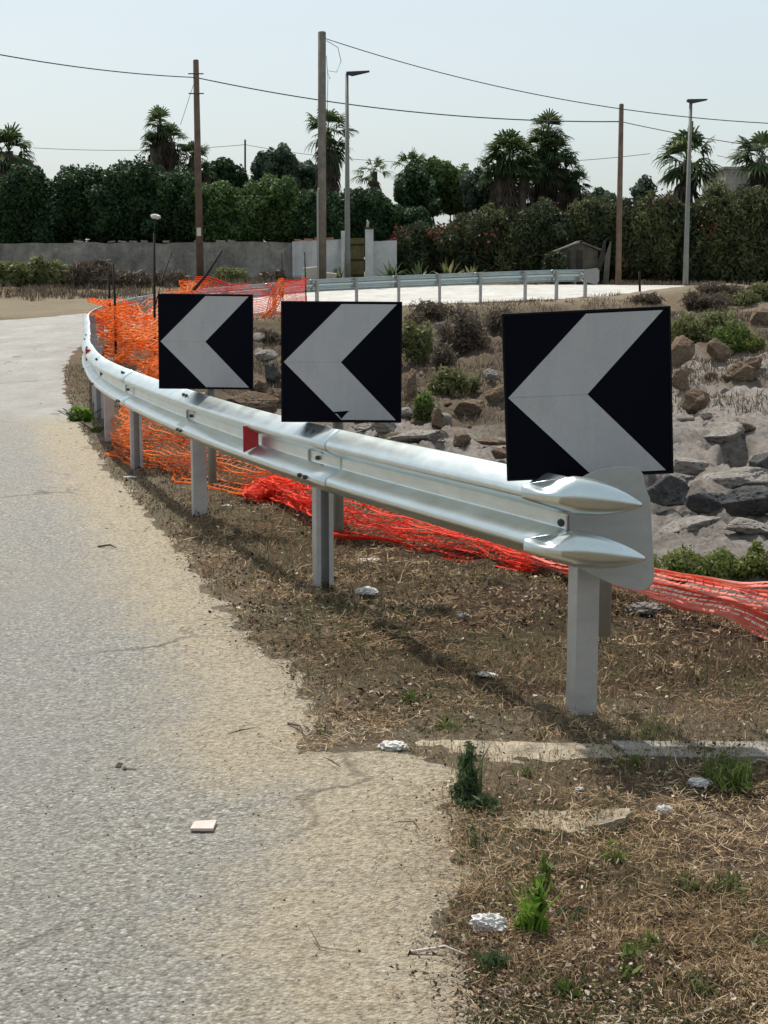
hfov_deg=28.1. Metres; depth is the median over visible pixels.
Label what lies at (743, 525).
boulder
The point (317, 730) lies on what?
grass tuft
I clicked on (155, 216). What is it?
street lamp
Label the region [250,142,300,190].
broadleaf tree
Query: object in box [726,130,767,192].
fan palm
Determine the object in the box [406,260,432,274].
agave
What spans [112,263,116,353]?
rebar rod
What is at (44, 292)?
wall grass
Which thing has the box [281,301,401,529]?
chevron sign
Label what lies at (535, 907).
grass tuft
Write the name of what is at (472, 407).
boulder
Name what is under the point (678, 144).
fan palm
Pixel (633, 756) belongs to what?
grass tuft
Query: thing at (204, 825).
cardboard piece
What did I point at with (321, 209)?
utility pole
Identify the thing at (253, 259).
boundary wall
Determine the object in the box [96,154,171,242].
evergreen shrub
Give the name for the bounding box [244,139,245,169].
utility pole
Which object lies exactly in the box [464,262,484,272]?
agave
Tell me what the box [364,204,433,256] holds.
evergreen shrub
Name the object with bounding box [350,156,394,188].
fan palm
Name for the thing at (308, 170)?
broadleaf tree
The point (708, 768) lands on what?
grass tuft
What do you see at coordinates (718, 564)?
leafy plant
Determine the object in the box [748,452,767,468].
boulder
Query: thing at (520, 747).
concrete slab
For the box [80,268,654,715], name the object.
guardrail
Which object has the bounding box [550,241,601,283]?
shack
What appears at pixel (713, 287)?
scrub bush
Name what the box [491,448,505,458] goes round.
boulder
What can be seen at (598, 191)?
broadleaf tree
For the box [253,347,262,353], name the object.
stone
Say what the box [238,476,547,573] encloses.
safety netting
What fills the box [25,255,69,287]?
shrub
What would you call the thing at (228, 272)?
shrub
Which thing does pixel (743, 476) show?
boulder
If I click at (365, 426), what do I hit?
boulder
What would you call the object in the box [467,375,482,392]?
scrub bush
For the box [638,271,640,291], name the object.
marker stake
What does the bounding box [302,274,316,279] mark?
stone block
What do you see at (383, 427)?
boulder
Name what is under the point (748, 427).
stone
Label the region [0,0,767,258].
sky
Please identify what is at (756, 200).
oleander shrub
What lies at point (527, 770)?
grass tuft
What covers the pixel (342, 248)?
gate pillar
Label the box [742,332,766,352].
scrub bush
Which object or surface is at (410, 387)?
boulder
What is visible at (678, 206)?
oleander shrub
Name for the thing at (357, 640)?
grass tuft
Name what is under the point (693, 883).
grass tuft
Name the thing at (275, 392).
boulder
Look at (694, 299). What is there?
scrub bush
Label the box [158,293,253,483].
chevron sign
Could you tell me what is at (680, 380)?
boulder
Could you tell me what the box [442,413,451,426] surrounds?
stone
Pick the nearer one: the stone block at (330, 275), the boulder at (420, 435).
the boulder at (420, 435)
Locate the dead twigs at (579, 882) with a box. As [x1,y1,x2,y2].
[115,460,767,1023]
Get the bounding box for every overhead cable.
[0,54,194,77]
[41,145,237,150]
[199,78,618,121]
[249,145,394,161]
[326,38,767,123]
[579,153,649,160]
[624,122,767,147]
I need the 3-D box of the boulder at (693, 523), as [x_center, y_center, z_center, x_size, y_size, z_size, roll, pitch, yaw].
[2.515,0.101,12.544,0.612,0.106,0.304,-10,11,-14]
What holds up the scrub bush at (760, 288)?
on the ground at (742, 450)
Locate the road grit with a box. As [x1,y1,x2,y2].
[6,594,456,1021]
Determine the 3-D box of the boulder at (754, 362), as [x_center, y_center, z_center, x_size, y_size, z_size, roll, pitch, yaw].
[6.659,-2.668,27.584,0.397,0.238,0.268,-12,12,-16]
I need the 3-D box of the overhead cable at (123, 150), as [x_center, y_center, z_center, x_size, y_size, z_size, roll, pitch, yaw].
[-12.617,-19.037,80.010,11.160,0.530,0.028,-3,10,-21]
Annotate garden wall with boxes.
[292,237,340,279]
[374,240,396,276]
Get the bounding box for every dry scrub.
[115,266,152,287]
[151,268,191,285]
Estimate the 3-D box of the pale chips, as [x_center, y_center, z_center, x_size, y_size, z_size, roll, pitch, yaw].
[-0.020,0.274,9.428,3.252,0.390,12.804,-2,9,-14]
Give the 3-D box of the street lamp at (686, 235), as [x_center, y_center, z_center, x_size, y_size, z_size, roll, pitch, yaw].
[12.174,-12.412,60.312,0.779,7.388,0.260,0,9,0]
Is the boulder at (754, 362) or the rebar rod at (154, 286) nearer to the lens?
the rebar rod at (154, 286)
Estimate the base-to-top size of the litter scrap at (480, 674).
0.015 m
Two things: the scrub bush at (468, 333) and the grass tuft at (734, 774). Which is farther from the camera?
the scrub bush at (468, 333)
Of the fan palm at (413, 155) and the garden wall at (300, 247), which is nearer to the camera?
the garden wall at (300, 247)
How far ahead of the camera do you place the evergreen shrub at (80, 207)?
65.00 m
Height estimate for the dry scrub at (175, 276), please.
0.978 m
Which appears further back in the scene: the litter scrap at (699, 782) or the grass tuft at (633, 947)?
the litter scrap at (699, 782)
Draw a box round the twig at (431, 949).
[411,945,465,954]
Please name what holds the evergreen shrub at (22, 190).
on the ground at (742, 450)
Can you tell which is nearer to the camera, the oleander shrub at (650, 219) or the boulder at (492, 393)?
the boulder at (492, 393)
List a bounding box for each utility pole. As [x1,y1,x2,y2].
[188,59,203,277]
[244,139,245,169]
[317,31,340,278]
[615,104,623,284]
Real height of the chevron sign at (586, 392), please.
1.222 m
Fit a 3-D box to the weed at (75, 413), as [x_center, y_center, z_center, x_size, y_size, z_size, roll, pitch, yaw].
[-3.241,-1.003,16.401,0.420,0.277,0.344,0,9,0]
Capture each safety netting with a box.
[86,297,158,379]
[105,374,288,495]
[106,278,209,338]
[193,276,308,318]
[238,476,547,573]
[261,278,287,318]
[531,556,767,639]
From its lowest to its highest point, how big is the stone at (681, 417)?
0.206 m
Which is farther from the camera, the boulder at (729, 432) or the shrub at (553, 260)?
the shrub at (553, 260)
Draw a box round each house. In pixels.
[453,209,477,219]
[702,167,749,194]
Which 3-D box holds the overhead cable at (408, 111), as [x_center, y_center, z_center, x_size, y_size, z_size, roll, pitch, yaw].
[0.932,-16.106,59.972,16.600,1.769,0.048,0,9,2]
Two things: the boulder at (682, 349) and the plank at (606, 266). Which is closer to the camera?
the boulder at (682, 349)
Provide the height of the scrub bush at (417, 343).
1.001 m
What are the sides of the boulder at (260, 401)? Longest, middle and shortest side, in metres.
0.776 x 0.373 x 0.322 m
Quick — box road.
[0,285,681,1023]
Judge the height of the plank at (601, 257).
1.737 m
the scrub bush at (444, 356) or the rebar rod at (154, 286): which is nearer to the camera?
the rebar rod at (154, 286)
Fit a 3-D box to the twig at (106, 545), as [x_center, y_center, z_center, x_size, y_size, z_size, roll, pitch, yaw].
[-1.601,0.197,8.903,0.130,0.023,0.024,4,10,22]
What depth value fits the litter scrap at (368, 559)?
8.46 m
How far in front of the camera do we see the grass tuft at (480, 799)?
4.57 m
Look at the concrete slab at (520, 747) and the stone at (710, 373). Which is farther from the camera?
the stone at (710, 373)
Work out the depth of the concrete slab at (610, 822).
4.48 m
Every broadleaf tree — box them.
[203,156,248,190]
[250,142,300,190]
[298,159,317,189]
[393,158,442,217]
[419,155,470,222]
[459,165,493,216]
[577,187,616,203]
[629,174,657,203]
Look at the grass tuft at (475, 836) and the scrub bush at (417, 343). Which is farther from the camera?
the scrub bush at (417, 343)
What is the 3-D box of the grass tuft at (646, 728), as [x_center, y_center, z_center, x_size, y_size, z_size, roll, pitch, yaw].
[0.923,0.733,5.307,0.319,0.110,0.217,0,9,0]
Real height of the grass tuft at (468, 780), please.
0.269 m
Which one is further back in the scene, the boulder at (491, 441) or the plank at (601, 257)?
the plank at (601, 257)
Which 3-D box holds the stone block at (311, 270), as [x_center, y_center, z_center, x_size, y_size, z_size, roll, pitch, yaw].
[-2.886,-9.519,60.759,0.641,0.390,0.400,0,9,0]
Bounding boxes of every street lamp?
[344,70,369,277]
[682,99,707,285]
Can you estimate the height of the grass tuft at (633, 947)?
0.079 m
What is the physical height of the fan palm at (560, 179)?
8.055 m
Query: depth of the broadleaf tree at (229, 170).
70.52 m
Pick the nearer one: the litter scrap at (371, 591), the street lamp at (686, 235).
the litter scrap at (371, 591)
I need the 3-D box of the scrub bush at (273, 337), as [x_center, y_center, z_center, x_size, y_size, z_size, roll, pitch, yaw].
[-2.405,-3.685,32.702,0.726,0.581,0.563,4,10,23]
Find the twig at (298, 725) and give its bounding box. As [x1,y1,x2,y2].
[287,722,304,735]
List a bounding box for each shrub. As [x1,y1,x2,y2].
[0,163,57,243]
[0,260,30,286]
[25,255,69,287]
[31,163,126,242]
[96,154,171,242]
[139,164,210,243]
[191,179,262,241]
[212,265,248,281]
[241,172,302,242]
[256,269,285,280]
[290,187,344,241]
[326,186,395,271]
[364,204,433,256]
[384,219,458,275]
[427,211,504,273]
[475,202,538,271]
[505,195,575,270]
[541,249,567,283]
[563,194,602,242]
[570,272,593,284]
[578,194,651,283]
[611,188,683,282]
[655,190,717,282]
[680,177,759,283]
[723,184,767,283]
[755,225,767,281]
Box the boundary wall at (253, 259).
[0,240,291,278]
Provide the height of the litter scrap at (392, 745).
0.034 m
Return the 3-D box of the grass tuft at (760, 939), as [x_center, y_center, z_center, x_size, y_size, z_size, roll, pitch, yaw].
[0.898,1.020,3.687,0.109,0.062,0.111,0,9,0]
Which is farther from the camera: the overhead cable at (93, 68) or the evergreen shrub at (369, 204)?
the evergreen shrub at (369, 204)
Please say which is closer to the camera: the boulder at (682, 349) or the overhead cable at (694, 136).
the boulder at (682, 349)
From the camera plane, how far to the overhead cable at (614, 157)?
71.64 m
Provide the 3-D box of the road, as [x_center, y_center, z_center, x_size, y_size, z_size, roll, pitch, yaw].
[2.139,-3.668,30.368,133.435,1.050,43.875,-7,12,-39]
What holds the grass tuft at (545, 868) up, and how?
on the ground at (742, 450)
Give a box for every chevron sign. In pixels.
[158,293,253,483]
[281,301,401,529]
[501,306,673,636]
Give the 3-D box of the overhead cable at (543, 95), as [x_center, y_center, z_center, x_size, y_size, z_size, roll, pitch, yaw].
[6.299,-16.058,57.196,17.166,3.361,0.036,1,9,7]
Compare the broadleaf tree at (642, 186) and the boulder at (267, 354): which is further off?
the broadleaf tree at (642, 186)
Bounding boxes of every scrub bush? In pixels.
[258,327,280,344]
[374,435,390,438]
[402,317,434,363]
[403,310,426,325]
[408,298,472,321]
[410,389,436,425]
[426,364,471,396]
[429,341,460,369]
[436,299,490,355]
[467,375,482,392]
[470,307,516,334]
[627,291,665,303]
[671,308,738,343]
[678,288,736,309]
[694,280,751,296]
[711,317,751,355]
[718,288,763,305]
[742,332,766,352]
[747,280,767,300]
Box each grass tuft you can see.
[313,724,331,736]
[347,636,368,646]
[400,688,437,702]
[415,714,475,733]
[435,732,499,808]
[462,786,506,815]
[463,819,488,849]
[470,947,513,977]
[496,874,562,940]
[513,760,533,777]
[525,850,558,896]
[532,722,550,740]
[554,976,586,1000]
[555,904,593,928]
[599,838,627,864]
[611,708,687,744]
[614,750,644,770]
[618,928,681,979]
[673,744,766,797]
[673,872,703,892]
[675,969,723,996]
[685,740,738,779]
[701,867,753,904]
[739,922,767,949]
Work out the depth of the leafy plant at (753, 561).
10.66 m
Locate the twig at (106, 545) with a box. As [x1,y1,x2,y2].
[98,544,116,547]
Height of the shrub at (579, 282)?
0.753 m
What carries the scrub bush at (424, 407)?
on the ground at (742, 450)
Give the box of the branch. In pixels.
[190,250,222,293]
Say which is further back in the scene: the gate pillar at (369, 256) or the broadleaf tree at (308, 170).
the broadleaf tree at (308, 170)
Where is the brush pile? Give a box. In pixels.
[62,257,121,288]
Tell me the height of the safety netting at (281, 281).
1.176 m
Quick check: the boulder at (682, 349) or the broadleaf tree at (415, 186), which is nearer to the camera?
the boulder at (682, 349)
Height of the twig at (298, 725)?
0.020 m
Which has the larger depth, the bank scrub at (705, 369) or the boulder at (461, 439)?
the bank scrub at (705, 369)
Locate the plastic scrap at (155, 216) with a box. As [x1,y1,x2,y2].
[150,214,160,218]
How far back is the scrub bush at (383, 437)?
18.88 m
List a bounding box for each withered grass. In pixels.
[72,399,767,721]
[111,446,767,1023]
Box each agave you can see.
[328,267,343,277]
[376,260,407,275]
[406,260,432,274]
[433,256,466,273]
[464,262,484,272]
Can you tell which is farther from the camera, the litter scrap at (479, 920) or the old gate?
the old gate
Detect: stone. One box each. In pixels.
[253,332,265,341]
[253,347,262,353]
[386,432,398,436]
[410,418,426,425]
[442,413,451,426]
[443,401,451,405]
[468,433,476,440]
[611,740,767,761]
[675,412,694,421]
[704,371,716,379]
[717,385,730,393]
[740,422,755,432]
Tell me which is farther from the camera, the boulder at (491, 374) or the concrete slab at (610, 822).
the boulder at (491, 374)
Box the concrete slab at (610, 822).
[513,808,630,836]
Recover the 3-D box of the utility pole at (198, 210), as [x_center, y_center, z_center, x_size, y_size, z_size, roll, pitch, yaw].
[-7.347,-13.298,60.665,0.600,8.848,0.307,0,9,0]
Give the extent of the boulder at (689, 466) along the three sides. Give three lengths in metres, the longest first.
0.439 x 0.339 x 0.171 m
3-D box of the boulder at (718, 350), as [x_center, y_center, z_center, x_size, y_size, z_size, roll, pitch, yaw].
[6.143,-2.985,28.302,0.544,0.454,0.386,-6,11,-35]
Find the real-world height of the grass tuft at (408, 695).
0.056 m
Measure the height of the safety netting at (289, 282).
1.261 m
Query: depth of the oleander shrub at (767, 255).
65.00 m
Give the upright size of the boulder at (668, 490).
0.293 m
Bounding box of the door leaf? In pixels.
[350,238,363,277]
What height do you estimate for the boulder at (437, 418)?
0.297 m
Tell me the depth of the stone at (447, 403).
23.24 m
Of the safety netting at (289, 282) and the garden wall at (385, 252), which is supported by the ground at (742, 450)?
the garden wall at (385, 252)
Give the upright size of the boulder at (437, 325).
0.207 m
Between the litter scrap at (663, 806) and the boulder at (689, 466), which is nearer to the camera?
the litter scrap at (663, 806)
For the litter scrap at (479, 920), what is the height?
0.063 m
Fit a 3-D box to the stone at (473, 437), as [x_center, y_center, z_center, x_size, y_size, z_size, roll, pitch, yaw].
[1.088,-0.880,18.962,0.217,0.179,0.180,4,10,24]
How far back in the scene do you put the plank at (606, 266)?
62.17 m
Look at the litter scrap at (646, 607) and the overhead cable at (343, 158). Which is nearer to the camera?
the litter scrap at (646, 607)
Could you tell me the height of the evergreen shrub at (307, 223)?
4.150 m
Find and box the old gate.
[350,238,363,277]
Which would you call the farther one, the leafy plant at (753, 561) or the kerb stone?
the leafy plant at (753, 561)
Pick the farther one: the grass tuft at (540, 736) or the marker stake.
the marker stake
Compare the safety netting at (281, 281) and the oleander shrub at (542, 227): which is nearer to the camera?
the safety netting at (281, 281)
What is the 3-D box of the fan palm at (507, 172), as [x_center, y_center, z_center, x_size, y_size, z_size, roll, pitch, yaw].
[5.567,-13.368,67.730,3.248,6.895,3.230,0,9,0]
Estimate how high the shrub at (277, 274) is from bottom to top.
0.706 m
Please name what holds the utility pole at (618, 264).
on the ground at (742, 450)
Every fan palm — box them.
[0,122,35,178]
[139,104,217,242]
[303,106,358,193]
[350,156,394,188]
[389,147,426,179]
[474,128,546,217]
[525,108,592,213]
[651,121,727,203]
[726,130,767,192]
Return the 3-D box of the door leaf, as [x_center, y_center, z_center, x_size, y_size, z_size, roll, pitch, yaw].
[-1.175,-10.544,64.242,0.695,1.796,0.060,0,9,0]
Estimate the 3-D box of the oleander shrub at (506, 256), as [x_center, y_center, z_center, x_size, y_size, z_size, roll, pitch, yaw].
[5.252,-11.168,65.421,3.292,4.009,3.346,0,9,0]
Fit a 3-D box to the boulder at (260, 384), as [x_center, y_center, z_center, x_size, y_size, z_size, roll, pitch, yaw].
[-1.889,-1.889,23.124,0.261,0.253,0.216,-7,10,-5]
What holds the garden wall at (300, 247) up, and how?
on the ground at (742, 450)
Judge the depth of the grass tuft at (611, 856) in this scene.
4.17 m
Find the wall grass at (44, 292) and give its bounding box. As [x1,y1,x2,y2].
[0,274,767,300]
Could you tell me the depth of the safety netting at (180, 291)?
30.91 m
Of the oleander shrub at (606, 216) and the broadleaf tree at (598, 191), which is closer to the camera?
the oleander shrub at (606, 216)
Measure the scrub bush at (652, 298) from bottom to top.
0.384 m
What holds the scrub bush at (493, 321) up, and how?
on the ground at (742, 450)
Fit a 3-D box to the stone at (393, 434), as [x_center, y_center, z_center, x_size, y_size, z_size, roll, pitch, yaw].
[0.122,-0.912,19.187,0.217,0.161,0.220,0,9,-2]
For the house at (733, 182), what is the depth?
82.25 m
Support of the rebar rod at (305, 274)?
on the ground at (742, 450)
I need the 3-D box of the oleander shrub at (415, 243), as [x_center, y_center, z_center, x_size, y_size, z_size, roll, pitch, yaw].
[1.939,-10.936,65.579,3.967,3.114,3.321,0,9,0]
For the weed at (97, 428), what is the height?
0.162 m
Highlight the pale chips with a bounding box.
[69,447,767,1023]
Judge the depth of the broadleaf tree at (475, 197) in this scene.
68.81 m
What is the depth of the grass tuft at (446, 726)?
5.42 m
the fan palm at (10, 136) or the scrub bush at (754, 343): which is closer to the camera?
the scrub bush at (754, 343)
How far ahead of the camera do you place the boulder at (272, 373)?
25.88 m
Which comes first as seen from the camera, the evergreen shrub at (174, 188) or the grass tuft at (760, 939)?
the grass tuft at (760, 939)
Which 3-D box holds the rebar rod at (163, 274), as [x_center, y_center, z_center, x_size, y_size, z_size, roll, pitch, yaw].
[-4.253,-4.522,29.658,0.371,1.035,0.031,0,9,0]
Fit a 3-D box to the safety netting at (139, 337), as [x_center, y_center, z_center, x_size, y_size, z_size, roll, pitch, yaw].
[-3.917,-2.624,23.136,0.780,1.151,11.963,-2,9,-15]
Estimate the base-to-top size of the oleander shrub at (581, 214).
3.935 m
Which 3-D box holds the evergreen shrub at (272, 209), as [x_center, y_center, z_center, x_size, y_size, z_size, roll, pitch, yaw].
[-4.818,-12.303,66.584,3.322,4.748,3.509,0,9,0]
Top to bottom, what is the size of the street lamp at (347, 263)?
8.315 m
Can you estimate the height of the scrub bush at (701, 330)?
0.995 m
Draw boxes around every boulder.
[226,391,278,413]
[250,378,266,393]
[255,349,276,361]
[264,363,280,383]
[270,388,280,402]
[353,423,372,429]
[371,423,396,432]
[385,429,444,441]
[401,407,415,419]
[403,368,416,400]
[431,408,444,428]
[433,322,449,329]
[452,433,470,446]
[454,399,485,414]
[476,437,505,445]
[483,369,501,380]
[485,386,503,402]
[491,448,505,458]
[646,475,689,506]
[659,515,723,532]
[671,335,694,367]
[672,368,689,390]
[673,457,709,475]
[681,388,709,413]
[685,492,725,514]
[699,412,712,420]
[701,466,767,488]
[703,422,744,443]
[706,338,733,361]
[721,485,767,516]
[722,361,759,381]
[722,517,767,535]
[743,356,762,368]
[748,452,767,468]
[749,309,767,324]
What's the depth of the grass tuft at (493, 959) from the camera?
3.54 m
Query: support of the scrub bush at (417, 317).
on the ground at (742, 450)
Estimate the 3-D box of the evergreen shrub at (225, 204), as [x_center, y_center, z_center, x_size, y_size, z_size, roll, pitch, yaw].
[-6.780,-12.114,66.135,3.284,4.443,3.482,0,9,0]
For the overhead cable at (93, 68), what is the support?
attached to the utility pole at (198, 210)
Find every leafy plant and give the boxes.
[653,544,735,585]
[713,539,767,580]
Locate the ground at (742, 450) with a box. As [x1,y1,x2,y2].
[0,272,767,1023]
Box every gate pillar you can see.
[341,231,344,277]
[364,220,374,276]
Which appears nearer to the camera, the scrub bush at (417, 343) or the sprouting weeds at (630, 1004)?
the sprouting weeds at (630, 1004)
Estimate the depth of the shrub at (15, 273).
56.38 m
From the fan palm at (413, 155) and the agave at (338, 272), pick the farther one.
the fan palm at (413, 155)
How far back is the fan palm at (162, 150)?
69.02 m
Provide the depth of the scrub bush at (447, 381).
25.47 m
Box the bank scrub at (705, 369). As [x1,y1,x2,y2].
[149,280,767,425]
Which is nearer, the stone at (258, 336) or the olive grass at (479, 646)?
the olive grass at (479, 646)
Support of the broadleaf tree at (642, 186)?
on the ground at (742, 450)
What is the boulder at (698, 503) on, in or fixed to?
on the ground at (742, 450)
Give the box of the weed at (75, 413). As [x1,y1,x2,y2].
[57,406,102,421]
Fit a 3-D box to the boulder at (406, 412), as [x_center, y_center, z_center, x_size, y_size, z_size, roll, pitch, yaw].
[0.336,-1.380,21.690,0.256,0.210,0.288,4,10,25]
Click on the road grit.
(189, 832)
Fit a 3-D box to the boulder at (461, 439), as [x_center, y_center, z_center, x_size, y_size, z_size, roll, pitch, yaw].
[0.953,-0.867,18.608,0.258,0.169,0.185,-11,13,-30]
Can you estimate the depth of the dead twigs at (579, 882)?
3.82 m
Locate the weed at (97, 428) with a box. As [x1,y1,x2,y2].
[77,421,103,432]
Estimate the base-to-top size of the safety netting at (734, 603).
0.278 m
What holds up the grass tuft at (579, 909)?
on the ground at (742, 450)
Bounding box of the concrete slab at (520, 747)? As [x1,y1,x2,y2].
[415,740,625,763]
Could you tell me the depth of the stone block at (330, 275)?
60.59 m
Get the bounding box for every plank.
[596,240,608,273]
[603,241,611,284]
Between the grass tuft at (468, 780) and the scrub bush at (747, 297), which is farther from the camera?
the scrub bush at (747, 297)
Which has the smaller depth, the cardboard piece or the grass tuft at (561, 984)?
the grass tuft at (561, 984)
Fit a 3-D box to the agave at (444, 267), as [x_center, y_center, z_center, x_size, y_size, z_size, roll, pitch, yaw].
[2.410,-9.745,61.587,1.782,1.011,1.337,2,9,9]
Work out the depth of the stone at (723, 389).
25.08 m
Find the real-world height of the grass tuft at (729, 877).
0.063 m
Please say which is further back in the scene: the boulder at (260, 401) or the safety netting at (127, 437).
the boulder at (260, 401)
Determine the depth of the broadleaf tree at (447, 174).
70.72 m
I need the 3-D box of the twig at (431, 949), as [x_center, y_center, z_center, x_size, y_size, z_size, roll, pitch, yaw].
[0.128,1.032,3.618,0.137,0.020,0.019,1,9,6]
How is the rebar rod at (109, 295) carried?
attached to the safety netting at (139, 337)
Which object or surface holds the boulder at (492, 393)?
on the ground at (742, 450)
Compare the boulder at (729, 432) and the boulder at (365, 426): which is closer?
the boulder at (729, 432)
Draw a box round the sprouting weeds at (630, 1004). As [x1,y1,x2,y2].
[277,613,765,1023]
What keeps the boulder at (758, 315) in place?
on the ground at (742, 450)
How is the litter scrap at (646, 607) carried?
on the ground at (742, 450)
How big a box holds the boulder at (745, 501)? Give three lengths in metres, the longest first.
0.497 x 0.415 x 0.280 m
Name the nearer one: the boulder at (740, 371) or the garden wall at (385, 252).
the boulder at (740, 371)
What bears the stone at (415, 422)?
on the ground at (742, 450)
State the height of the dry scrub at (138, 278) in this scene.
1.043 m
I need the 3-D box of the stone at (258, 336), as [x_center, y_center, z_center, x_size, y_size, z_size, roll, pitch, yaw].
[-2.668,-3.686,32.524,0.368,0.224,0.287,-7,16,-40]
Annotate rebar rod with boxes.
[108,266,110,309]
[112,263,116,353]
[153,233,155,354]
[156,251,172,303]
[304,252,306,299]
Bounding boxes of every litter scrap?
[354,586,378,595]
[357,558,379,561]
[377,740,408,750]
[469,912,507,935]
[474,671,497,676]
[625,602,667,614]
[655,804,672,814]
[688,777,710,787]
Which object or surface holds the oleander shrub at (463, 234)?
on the ground at (742, 450)
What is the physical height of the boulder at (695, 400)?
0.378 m
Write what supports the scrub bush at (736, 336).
on the ground at (742, 450)
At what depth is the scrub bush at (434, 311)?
38.04 m
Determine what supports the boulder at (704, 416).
on the ground at (742, 450)
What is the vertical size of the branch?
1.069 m
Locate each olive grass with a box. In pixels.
[87,404,767,717]
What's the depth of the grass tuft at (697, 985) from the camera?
3.39 m
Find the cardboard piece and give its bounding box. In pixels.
[190,820,216,830]
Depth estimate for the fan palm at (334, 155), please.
69.88 m
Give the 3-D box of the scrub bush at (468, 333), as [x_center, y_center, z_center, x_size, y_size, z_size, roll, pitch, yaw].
[1.570,-3.553,30.432,1.181,1.336,0.781,0,9,0]
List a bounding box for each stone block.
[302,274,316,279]
[303,266,316,274]
[326,272,336,278]

